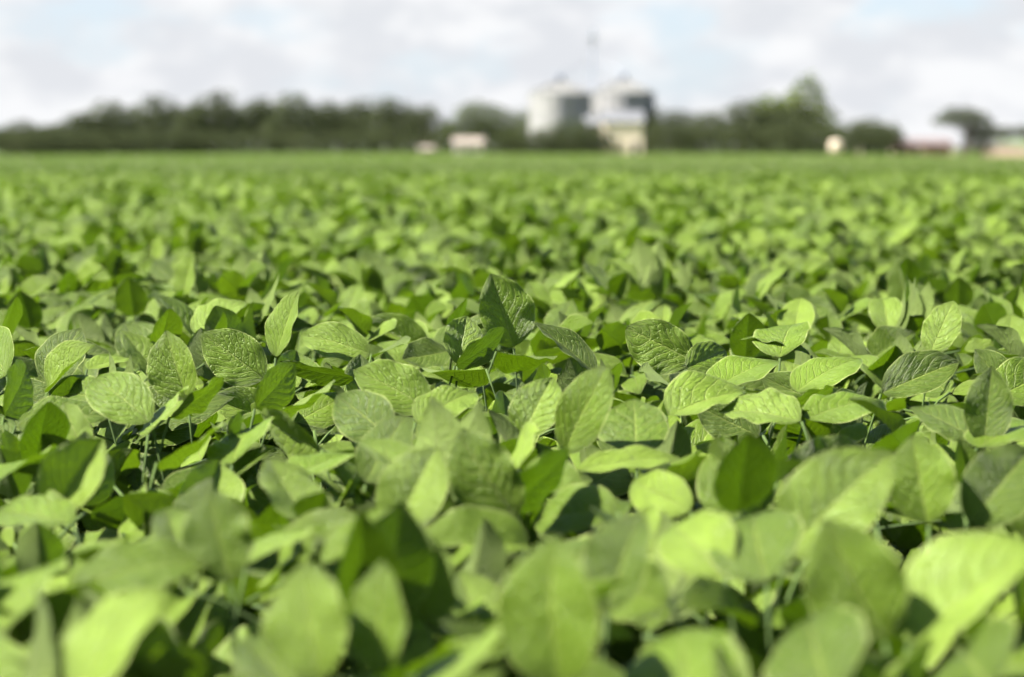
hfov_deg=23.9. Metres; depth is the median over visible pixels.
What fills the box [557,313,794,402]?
soybean plant
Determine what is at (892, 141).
bush
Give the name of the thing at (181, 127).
tree
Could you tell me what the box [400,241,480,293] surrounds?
soybean plant
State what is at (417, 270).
soybean plant
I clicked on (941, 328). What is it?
soybean plant
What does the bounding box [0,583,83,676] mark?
soybean plant
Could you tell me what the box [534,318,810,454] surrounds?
soybean plant
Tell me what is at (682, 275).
soybean plant
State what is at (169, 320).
soybean plant
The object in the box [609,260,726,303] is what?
soybean plant
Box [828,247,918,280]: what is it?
soybean plant
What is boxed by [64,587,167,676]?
soybean plant
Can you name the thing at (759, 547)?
soybean plant
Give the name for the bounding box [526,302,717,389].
soybean plant
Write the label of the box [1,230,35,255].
soybean plant
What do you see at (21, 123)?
tree
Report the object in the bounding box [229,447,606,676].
soybean plant
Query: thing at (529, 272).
soybean plant
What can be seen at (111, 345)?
soybean plant
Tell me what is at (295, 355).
soybean plant
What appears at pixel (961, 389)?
soybean plant
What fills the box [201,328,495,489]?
soybean plant
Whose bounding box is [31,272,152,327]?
soybean plant
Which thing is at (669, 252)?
soybean plant
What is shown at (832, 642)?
soybean plant
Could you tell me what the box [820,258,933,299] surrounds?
soybean plant
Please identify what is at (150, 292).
soybean plant
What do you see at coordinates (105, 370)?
soybean plant
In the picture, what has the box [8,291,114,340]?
soybean plant
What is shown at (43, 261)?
soybean plant
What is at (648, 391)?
soybean plant
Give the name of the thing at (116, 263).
soybean plant
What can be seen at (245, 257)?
soybean plant
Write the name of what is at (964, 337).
soybean plant
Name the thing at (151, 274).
soybean plant
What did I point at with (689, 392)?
soybean plant
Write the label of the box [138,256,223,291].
soybean plant
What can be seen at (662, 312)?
soybean plant
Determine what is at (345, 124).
tree
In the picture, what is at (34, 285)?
soybean plant
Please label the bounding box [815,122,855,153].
tree
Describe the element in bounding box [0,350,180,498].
soybean plant
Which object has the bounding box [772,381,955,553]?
soybean plant
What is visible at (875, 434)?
soybean plant
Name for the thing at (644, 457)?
soybean plant
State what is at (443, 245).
soybean plant
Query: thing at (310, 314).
soybean plant
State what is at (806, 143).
bush
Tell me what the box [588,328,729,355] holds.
soybean plant
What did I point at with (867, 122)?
tree
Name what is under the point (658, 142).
bush
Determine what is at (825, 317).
soybean plant
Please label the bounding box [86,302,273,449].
soybean plant
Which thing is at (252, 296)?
soybean plant
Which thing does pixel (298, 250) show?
soybean plant
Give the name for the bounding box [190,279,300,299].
soybean plant
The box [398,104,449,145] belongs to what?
tree
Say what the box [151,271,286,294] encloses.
soybean plant
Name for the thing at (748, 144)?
bush
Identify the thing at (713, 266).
soybean plant
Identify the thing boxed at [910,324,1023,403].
soybean plant
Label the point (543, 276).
soybean plant
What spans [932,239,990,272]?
soybean plant
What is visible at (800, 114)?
tree
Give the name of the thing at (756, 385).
soybean plant
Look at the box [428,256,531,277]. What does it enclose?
soybean plant
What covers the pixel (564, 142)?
bush
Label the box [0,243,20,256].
soybean plant
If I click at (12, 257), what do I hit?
soybean plant
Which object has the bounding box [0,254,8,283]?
soybean plant
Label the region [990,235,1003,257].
soybean plant
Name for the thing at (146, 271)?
soybean plant
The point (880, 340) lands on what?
soybean plant
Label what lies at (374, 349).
soybean plant
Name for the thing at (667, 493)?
soybean plant
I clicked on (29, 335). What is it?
soybean plant
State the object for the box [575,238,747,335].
soybean plant
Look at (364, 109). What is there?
tree
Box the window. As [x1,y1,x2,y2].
[607,131,611,142]
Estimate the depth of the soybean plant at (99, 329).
4.15 m
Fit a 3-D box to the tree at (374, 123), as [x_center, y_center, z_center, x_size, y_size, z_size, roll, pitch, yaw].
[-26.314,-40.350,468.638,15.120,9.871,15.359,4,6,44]
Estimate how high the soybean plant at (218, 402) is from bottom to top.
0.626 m
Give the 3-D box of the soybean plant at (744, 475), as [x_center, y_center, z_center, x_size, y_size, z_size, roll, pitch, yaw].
[0.121,0.398,1.989,0.418,0.654,0.428,2,5,26]
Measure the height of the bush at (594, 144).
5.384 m
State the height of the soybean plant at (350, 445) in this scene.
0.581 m
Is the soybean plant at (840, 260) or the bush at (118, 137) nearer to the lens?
the soybean plant at (840, 260)
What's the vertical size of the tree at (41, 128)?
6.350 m
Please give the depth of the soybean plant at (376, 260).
5.78 m
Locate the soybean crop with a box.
[0,151,1023,272]
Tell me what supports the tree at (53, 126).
on the ground
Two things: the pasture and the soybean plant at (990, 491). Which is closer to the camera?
the soybean plant at (990, 491)
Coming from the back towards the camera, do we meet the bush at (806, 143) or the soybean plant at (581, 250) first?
the bush at (806, 143)
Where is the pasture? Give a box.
[1,140,1023,154]
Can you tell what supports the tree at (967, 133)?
on the ground
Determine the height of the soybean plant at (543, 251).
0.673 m
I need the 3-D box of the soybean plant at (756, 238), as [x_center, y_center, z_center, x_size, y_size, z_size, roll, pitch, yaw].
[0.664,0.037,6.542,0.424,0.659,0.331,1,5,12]
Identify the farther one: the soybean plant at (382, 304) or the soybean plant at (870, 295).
the soybean plant at (870, 295)
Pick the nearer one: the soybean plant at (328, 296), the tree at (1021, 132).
the soybean plant at (328, 296)
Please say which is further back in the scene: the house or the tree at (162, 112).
the tree at (162, 112)
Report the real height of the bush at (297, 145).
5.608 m
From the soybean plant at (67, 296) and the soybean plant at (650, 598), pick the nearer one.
the soybean plant at (650, 598)
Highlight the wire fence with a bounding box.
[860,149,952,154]
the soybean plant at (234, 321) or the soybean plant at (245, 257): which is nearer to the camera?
the soybean plant at (234, 321)
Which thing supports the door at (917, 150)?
in the farm shed at (936, 146)
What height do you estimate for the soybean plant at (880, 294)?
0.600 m
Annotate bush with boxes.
[0,128,47,154]
[11,127,65,154]
[32,127,95,154]
[61,128,117,154]
[72,128,147,154]
[110,128,167,153]
[121,127,202,153]
[151,128,222,153]
[174,128,244,153]
[215,128,291,153]
[271,128,327,153]
[303,128,377,152]
[344,128,420,152]
[394,129,447,152]
[433,119,470,152]
[453,121,513,152]
[481,126,535,153]
[502,128,557,153]
[526,126,573,153]
[544,117,602,153]
[567,122,613,153]
[593,137,629,153]
[642,120,701,153]
[670,120,737,153]
[713,120,773,153]
[752,120,815,153]
[790,120,839,153]
[824,120,867,154]
[843,120,893,153]
[871,120,905,154]
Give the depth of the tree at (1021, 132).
895.59 m
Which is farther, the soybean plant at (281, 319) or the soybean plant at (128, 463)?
the soybean plant at (281, 319)
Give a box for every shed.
[583,116,602,153]
[599,110,644,153]
[892,138,954,154]
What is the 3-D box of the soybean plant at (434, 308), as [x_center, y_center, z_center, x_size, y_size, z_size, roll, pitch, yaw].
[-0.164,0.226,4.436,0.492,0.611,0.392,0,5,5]
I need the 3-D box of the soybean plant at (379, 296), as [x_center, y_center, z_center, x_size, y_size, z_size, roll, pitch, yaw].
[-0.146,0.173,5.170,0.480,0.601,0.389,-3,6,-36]
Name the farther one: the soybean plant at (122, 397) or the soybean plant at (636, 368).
the soybean plant at (636, 368)
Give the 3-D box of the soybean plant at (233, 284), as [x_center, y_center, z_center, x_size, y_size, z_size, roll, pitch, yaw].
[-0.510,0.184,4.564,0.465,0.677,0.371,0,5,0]
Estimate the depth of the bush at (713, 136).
347.98 m
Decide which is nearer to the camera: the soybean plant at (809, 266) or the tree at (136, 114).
the soybean plant at (809, 266)
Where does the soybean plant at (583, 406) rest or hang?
on the ground
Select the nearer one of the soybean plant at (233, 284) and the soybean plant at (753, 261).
the soybean plant at (233, 284)
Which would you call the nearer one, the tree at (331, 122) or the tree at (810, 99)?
the tree at (810, 99)
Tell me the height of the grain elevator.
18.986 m
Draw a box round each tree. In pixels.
[0,119,58,152]
[0,127,15,152]
[25,125,64,137]
[37,121,73,147]
[52,111,114,154]
[76,99,144,145]
[108,107,164,148]
[124,93,190,143]
[145,106,212,151]
[159,102,217,149]
[184,88,251,153]
[188,106,229,153]
[213,104,267,153]
[229,96,279,151]
[252,105,298,153]
[258,92,329,151]
[276,106,349,152]
[302,99,359,149]
[314,105,363,152]
[331,96,388,152]
[335,107,400,152]
[354,94,422,151]
[388,108,437,152]
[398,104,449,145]
[439,100,496,141]
[472,104,518,151]
[503,108,529,151]
[642,106,684,153]
[658,108,707,151]
[689,110,734,153]
[705,100,774,149]
[736,101,800,153]
[748,72,842,152]
[774,102,830,150]
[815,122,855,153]
[840,116,883,153]
[870,126,906,150]
[930,106,998,155]
[970,128,1007,142]
[988,126,1023,141]
[1007,125,1023,138]
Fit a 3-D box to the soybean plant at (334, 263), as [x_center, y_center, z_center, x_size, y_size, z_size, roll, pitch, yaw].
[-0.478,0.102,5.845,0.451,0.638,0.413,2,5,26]
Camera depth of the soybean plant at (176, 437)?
2.94 m
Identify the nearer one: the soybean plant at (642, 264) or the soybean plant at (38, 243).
the soybean plant at (642, 264)
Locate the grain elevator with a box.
[560,29,623,115]
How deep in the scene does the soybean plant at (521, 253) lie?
5.95 m
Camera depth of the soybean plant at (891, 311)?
3.71 m
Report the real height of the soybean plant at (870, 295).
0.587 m
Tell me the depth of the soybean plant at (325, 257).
6.47 m
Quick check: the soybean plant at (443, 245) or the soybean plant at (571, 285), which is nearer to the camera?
the soybean plant at (571, 285)
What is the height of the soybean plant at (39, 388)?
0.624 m
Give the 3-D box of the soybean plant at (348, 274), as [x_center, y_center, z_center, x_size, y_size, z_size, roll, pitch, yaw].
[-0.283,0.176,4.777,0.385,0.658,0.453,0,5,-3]
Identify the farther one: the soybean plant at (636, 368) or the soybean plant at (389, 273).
the soybean plant at (389, 273)
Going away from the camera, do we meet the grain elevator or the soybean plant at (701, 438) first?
the soybean plant at (701, 438)
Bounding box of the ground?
[787,144,1023,449]
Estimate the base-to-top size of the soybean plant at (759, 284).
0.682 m
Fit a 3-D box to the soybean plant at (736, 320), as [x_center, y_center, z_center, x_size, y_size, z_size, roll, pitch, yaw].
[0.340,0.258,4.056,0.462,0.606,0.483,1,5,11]
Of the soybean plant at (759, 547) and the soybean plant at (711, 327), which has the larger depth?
the soybean plant at (711, 327)
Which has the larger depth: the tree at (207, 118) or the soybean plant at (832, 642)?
the tree at (207, 118)
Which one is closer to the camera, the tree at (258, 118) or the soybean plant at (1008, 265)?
the soybean plant at (1008, 265)
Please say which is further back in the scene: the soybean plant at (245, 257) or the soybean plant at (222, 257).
the soybean plant at (222, 257)
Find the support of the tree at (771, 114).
on the ground
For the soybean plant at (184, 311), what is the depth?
3.67 m
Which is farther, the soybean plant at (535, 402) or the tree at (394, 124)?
the tree at (394, 124)
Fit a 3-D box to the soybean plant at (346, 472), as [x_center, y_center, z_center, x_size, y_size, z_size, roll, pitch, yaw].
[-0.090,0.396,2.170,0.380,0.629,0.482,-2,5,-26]
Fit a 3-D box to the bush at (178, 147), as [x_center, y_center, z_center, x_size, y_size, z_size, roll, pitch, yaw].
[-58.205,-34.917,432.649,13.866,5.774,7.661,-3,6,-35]
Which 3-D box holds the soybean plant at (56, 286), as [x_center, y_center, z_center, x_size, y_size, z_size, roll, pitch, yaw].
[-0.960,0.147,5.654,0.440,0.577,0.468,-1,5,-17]
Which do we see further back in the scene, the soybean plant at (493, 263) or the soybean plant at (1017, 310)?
the soybean plant at (493, 263)
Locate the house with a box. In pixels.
[452,137,484,152]
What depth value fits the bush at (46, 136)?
430.57 m
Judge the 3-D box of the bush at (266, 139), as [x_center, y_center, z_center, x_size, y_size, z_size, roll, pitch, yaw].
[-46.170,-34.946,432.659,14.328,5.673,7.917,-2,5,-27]
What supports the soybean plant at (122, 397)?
on the ground
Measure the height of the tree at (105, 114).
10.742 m
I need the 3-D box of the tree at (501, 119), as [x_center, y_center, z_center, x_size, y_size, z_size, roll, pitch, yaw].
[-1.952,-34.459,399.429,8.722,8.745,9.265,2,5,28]
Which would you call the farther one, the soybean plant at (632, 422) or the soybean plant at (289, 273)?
the soybean plant at (289, 273)
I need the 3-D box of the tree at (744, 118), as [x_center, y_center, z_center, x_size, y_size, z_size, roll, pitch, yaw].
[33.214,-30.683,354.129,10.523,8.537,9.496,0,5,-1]
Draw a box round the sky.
[0,0,1023,147]
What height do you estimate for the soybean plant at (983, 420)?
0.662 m
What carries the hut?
on the ground
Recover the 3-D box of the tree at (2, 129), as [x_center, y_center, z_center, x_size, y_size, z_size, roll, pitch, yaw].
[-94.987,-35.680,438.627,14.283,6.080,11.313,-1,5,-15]
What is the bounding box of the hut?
[419,146,434,152]
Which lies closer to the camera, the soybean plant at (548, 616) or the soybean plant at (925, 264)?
the soybean plant at (548, 616)
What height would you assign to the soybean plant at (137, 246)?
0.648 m
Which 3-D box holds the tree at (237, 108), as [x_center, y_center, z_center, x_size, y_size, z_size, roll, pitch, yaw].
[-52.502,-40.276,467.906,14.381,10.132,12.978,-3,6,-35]
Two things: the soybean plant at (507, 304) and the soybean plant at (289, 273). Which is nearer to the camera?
the soybean plant at (507, 304)
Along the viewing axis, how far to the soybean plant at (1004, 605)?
2.19 m
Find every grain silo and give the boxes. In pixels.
[529,74,590,152]
[592,73,654,153]
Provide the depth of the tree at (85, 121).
437.18 m
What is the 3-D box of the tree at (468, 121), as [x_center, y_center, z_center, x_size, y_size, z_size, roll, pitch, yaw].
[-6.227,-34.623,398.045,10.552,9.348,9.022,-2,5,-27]
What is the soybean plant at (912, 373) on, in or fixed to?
on the ground
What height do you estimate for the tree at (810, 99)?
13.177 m
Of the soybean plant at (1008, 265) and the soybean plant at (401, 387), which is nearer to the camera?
the soybean plant at (401, 387)
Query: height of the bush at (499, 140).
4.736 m
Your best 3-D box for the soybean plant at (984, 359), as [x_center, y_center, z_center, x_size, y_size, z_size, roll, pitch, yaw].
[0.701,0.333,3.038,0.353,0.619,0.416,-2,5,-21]
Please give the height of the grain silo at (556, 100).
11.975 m
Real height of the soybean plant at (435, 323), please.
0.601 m
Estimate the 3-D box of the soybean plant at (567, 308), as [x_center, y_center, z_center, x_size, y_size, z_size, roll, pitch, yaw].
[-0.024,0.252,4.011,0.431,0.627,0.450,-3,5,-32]
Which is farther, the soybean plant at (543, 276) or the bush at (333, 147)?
the bush at (333, 147)
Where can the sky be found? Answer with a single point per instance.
(904, 62)
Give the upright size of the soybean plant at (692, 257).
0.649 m
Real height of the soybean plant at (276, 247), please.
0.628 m
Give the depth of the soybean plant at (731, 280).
4.82 m
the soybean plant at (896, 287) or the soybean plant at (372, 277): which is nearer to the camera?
the soybean plant at (896, 287)
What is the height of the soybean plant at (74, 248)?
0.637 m
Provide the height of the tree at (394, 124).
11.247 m
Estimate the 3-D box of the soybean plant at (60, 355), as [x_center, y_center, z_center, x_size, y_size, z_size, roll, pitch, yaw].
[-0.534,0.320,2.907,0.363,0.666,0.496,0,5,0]
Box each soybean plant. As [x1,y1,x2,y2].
[0,242,95,262]
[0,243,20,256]
[0,244,35,280]
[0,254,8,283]
[0,257,120,328]
[0,270,63,299]
[0,277,189,376]
[0,286,114,310]
[0,326,196,443]
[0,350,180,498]
[0,359,180,531]
[0,361,51,499]
[0,366,207,459]
[0,372,223,526]
[0,378,36,405]
[0,401,144,553]
[0,403,276,556]
[0,431,257,559]
[0,477,357,617]
[0,537,262,676]
[0,557,247,676]
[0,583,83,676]
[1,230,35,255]
[1,296,36,356]
[1,534,134,595]
[1,587,503,676]
[2,296,118,327]
[5,264,21,275]
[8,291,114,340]
[11,308,221,448]
[14,247,142,291]
[16,327,150,451]
[18,239,85,288]
[21,355,138,449]
[24,312,112,343]
[24,340,184,449]
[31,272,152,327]
[40,251,224,344]
[40,318,77,339]
[43,275,108,296]
[44,541,114,592]
[45,330,295,531]
[49,235,177,286]
[50,236,149,275]
[50,376,325,490]
[54,288,114,305]
[55,283,159,291]
[59,243,106,261]
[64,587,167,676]
[73,507,506,668]
[79,560,506,676]
[80,296,119,325]
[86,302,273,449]
[91,312,293,507]
[92,248,223,323]
[98,313,128,320]
[98,366,149,447]
[103,299,261,348]
[114,236,173,287]
[114,460,357,662]
[125,260,218,294]
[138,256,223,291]
[140,410,344,510]
[142,289,153,312]
[142,289,352,470]
[145,259,207,288]
[146,261,210,286]
[146,415,413,669]
[147,255,323,357]
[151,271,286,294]
[155,363,353,466]
[157,273,374,391]
[167,229,299,269]
[180,287,310,354]
[181,488,443,660]
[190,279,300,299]
[199,242,326,271]
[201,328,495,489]
[204,306,438,386]
[208,350,475,508]
[213,247,376,324]
[217,252,227,262]
[222,396,624,670]
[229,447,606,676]
[231,250,365,299]
[231,635,405,676]
[241,273,377,323]
[243,302,459,382]
[244,245,345,306]
[253,316,313,356]
[253,441,592,676]
[255,359,509,476]
[255,422,607,676]
[258,279,349,356]
[261,385,478,507]
[269,240,339,266]
[275,266,414,314]
[284,406,553,485]
[286,271,294,281]
[296,262,415,312]
[296,316,552,438]
[298,307,361,359]
[300,244,387,264]
[304,258,444,328]
[306,260,342,297]
[315,398,623,500]
[321,252,435,290]
[337,432,689,667]
[338,510,697,676]
[365,310,519,376]
[367,298,572,401]
[369,286,443,315]
[369,295,480,326]
[379,293,385,311]
[386,238,496,267]
[388,283,557,317]
[398,286,412,294]
[398,512,775,676]
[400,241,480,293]
[405,256,525,289]
[407,257,497,292]
[414,311,442,332]
[415,535,751,676]
[425,280,544,368]
[427,432,804,642]
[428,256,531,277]
[428,298,602,382]
[430,252,581,363]
[430,273,604,438]
[431,305,633,383]
[439,355,640,390]
[439,550,897,676]
[440,272,608,334]
[449,236,553,275]
[458,390,737,455]
[472,263,606,308]
[479,347,669,409]
[487,399,668,540]
[488,362,644,440]
[497,281,661,382]
[500,365,691,536]
[501,265,606,307]
[508,377,631,513]
[512,232,599,272]
[516,248,611,306]
[517,243,585,274]
[518,360,766,422]
[519,303,633,378]
[522,258,681,306]
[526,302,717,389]
[530,445,715,627]
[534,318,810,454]
[537,414,698,509]
[544,362,790,502]
[548,271,637,304]
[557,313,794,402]
[558,277,708,337]
[565,264,585,277]
[569,434,863,624]
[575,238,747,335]
[577,447,892,668]
[582,606,867,676]
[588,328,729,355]
[593,400,885,544]
[597,510,989,676]
[605,242,710,304]
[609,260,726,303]
[610,253,690,304]
[612,271,771,338]
[615,256,788,327]
[615,304,773,394]
[625,258,739,309]
[671,507,992,564]
[687,241,776,291]
[687,304,852,344]
[689,260,737,287]
[690,253,828,289]
[692,259,857,302]
[695,295,864,340]
[697,385,919,572]
[703,332,729,344]
[705,229,807,268]
[706,350,1023,556]
[708,435,1023,627]
[713,277,809,342]
[720,444,1023,619]
[726,283,894,398]
[727,294,969,426]
[730,253,851,294]
[730,318,854,387]
[735,273,958,399]
[740,301,1019,424]
[744,531,1023,676]
[753,280,935,337]
[756,331,924,430]
[758,371,949,555]
[770,257,944,331]
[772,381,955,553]
[775,274,872,301]
[775,518,1023,676]
[787,325,993,448]
[789,235,921,269]
[795,459,1015,620]
[799,423,974,550]
[804,280,961,422]
[804,296,872,340]
[806,309,976,341]
[812,271,872,307]
[813,295,866,311]
[814,327,1023,443]
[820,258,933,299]
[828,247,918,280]
[832,375,973,431]
[837,276,1001,338]
[852,248,984,309]
[856,248,940,274]
[863,284,980,314]
[866,263,1023,425]
[866,378,957,420]
[869,366,1023,545]
[876,303,1023,393]
[887,249,1003,288]
[887,439,1023,554]
[897,288,1012,412]
[899,388,963,414]
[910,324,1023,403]
[924,267,1023,305]
[926,262,1010,290]
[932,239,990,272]
[944,572,1023,653]
[948,319,1023,349]
[958,233,1023,277]
[967,244,1023,279]
[969,254,993,269]
[969,314,1023,379]
[974,349,1023,447]
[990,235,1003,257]
[993,287,1009,297]
[1000,261,1019,289]
[1015,619,1023,639]
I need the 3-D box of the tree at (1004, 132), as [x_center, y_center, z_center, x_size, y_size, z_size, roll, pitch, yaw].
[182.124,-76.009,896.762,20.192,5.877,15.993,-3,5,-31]
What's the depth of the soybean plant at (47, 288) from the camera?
5.37 m
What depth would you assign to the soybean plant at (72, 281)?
4.68 m
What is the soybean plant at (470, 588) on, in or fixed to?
on the ground
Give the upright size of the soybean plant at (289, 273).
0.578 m
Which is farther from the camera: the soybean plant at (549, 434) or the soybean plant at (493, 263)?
the soybean plant at (493, 263)
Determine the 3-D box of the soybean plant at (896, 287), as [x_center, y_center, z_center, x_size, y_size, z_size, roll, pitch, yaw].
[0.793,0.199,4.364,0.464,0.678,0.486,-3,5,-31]
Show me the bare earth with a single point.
(1012, 152)
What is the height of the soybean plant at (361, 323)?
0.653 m
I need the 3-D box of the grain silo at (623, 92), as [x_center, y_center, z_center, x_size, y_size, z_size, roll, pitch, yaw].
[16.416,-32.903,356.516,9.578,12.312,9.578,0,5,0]
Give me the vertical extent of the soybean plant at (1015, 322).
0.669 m
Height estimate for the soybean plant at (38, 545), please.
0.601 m
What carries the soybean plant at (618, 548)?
on the ground
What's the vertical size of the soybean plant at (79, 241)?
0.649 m
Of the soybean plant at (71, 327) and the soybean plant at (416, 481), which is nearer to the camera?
the soybean plant at (416, 481)
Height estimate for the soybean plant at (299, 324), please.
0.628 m
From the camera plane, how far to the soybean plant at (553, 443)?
2.82 m
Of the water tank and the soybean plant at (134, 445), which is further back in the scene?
the water tank
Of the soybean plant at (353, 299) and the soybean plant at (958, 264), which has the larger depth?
the soybean plant at (958, 264)
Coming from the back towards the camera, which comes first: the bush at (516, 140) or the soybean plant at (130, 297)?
the bush at (516, 140)
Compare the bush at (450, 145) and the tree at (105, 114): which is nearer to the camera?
the bush at (450, 145)
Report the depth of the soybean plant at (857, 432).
2.57 m
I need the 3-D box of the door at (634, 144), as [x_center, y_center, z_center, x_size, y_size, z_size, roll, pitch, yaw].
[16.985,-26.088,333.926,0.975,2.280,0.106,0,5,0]
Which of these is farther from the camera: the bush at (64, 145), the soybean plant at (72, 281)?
the bush at (64, 145)
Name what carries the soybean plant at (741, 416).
on the ground
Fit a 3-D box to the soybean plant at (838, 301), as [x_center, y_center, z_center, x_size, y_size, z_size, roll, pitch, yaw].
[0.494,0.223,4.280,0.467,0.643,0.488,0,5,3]
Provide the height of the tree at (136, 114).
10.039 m
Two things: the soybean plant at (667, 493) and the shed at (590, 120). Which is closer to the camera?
the soybean plant at (667, 493)
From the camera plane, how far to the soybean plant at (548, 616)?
1.43 m
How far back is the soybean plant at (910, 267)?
4.90 m
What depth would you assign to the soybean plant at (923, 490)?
1.99 m
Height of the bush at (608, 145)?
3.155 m
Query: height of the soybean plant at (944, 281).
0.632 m
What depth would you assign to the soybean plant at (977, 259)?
6.43 m
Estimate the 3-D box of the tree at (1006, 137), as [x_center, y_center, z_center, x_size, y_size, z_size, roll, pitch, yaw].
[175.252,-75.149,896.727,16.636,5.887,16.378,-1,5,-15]
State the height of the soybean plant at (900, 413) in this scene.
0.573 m
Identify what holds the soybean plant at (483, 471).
on the ground
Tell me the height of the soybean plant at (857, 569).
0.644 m
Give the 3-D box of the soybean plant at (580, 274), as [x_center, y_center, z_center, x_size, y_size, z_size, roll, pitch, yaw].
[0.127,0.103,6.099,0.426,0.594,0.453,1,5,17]
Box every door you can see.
[631,141,638,153]
[914,147,920,154]
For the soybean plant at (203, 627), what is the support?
on the ground
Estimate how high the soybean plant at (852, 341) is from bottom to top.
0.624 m
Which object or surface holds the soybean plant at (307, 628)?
on the ground
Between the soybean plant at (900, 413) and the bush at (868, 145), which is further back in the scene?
the bush at (868, 145)
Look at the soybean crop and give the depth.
11.36 m
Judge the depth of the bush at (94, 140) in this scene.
430.38 m
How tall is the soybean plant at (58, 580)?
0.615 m
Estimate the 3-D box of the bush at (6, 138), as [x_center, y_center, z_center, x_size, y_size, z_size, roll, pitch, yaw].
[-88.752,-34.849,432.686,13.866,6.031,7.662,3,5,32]
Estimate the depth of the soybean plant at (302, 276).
5.70 m
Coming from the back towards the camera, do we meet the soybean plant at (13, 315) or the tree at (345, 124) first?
the tree at (345, 124)
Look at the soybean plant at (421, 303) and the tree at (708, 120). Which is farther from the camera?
the tree at (708, 120)
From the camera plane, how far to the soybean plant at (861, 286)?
5.47 m
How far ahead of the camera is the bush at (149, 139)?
430.14 m
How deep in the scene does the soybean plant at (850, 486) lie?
1.80 m
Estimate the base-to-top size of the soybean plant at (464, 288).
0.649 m
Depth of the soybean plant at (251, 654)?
1.49 m
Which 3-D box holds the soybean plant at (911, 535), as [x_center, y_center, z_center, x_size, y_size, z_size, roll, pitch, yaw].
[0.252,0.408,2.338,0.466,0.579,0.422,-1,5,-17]
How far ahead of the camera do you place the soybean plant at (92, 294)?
4.78 m
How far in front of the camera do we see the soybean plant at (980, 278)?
5.39 m
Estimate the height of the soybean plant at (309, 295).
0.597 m
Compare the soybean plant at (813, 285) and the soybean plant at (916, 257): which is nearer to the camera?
the soybean plant at (813, 285)
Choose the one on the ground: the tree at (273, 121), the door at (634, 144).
the tree at (273, 121)
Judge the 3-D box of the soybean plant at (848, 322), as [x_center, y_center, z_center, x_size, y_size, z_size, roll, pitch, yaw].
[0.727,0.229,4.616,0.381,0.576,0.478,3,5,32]
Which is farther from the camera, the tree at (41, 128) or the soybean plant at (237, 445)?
the tree at (41, 128)
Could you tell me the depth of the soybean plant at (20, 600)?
1.59 m
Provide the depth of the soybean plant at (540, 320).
4.43 m
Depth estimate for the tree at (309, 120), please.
467.28 m
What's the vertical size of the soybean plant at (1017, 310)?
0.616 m
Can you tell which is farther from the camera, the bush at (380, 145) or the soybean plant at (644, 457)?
the bush at (380, 145)
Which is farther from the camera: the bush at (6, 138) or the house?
the bush at (6, 138)
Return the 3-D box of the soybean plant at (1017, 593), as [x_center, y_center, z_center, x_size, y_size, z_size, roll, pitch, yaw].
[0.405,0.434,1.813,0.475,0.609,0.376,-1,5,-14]
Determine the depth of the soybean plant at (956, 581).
1.54 m
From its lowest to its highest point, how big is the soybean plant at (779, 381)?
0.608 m
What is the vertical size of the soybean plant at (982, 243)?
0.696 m
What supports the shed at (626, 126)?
on the ground
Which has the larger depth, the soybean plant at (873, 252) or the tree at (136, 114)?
the tree at (136, 114)
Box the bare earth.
[983,149,1023,156]
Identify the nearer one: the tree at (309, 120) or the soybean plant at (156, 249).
the soybean plant at (156, 249)
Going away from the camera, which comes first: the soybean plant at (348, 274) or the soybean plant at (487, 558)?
the soybean plant at (487, 558)
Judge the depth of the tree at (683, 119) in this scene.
357.93 m
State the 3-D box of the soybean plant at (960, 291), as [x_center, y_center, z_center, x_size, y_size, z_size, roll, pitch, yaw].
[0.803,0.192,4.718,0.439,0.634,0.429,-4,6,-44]
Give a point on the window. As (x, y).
(609, 133)
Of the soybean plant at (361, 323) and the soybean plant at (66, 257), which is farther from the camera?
the soybean plant at (66, 257)
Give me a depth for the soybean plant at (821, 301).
4.44 m
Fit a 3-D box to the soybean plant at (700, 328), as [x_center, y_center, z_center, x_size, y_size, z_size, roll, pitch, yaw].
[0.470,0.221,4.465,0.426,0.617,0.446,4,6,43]
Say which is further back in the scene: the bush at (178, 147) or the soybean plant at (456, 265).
the bush at (178, 147)
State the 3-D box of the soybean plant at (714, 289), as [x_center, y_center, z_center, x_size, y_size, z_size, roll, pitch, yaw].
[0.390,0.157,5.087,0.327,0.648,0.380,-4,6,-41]
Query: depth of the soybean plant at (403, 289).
4.79 m
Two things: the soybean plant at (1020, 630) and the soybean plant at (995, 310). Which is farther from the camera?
the soybean plant at (995, 310)
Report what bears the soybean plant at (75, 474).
on the ground
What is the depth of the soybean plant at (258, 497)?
2.40 m
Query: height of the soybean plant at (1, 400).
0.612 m
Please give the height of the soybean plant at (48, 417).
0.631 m
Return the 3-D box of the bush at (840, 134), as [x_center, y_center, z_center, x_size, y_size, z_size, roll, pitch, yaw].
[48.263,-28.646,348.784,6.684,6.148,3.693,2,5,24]
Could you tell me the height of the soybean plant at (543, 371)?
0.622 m
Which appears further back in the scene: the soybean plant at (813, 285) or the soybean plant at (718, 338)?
the soybean plant at (813, 285)
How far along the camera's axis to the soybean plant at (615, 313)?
4.49 m
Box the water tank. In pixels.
[829,139,842,154]
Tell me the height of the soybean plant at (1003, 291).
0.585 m
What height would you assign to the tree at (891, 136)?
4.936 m
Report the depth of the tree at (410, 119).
473.40 m
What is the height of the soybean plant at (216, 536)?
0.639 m
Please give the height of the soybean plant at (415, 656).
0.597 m
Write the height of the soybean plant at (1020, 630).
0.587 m
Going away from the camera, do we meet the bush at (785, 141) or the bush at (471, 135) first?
the bush at (785, 141)
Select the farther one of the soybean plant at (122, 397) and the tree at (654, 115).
the tree at (654, 115)
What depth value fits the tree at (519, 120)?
397.75 m
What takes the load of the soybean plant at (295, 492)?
on the ground

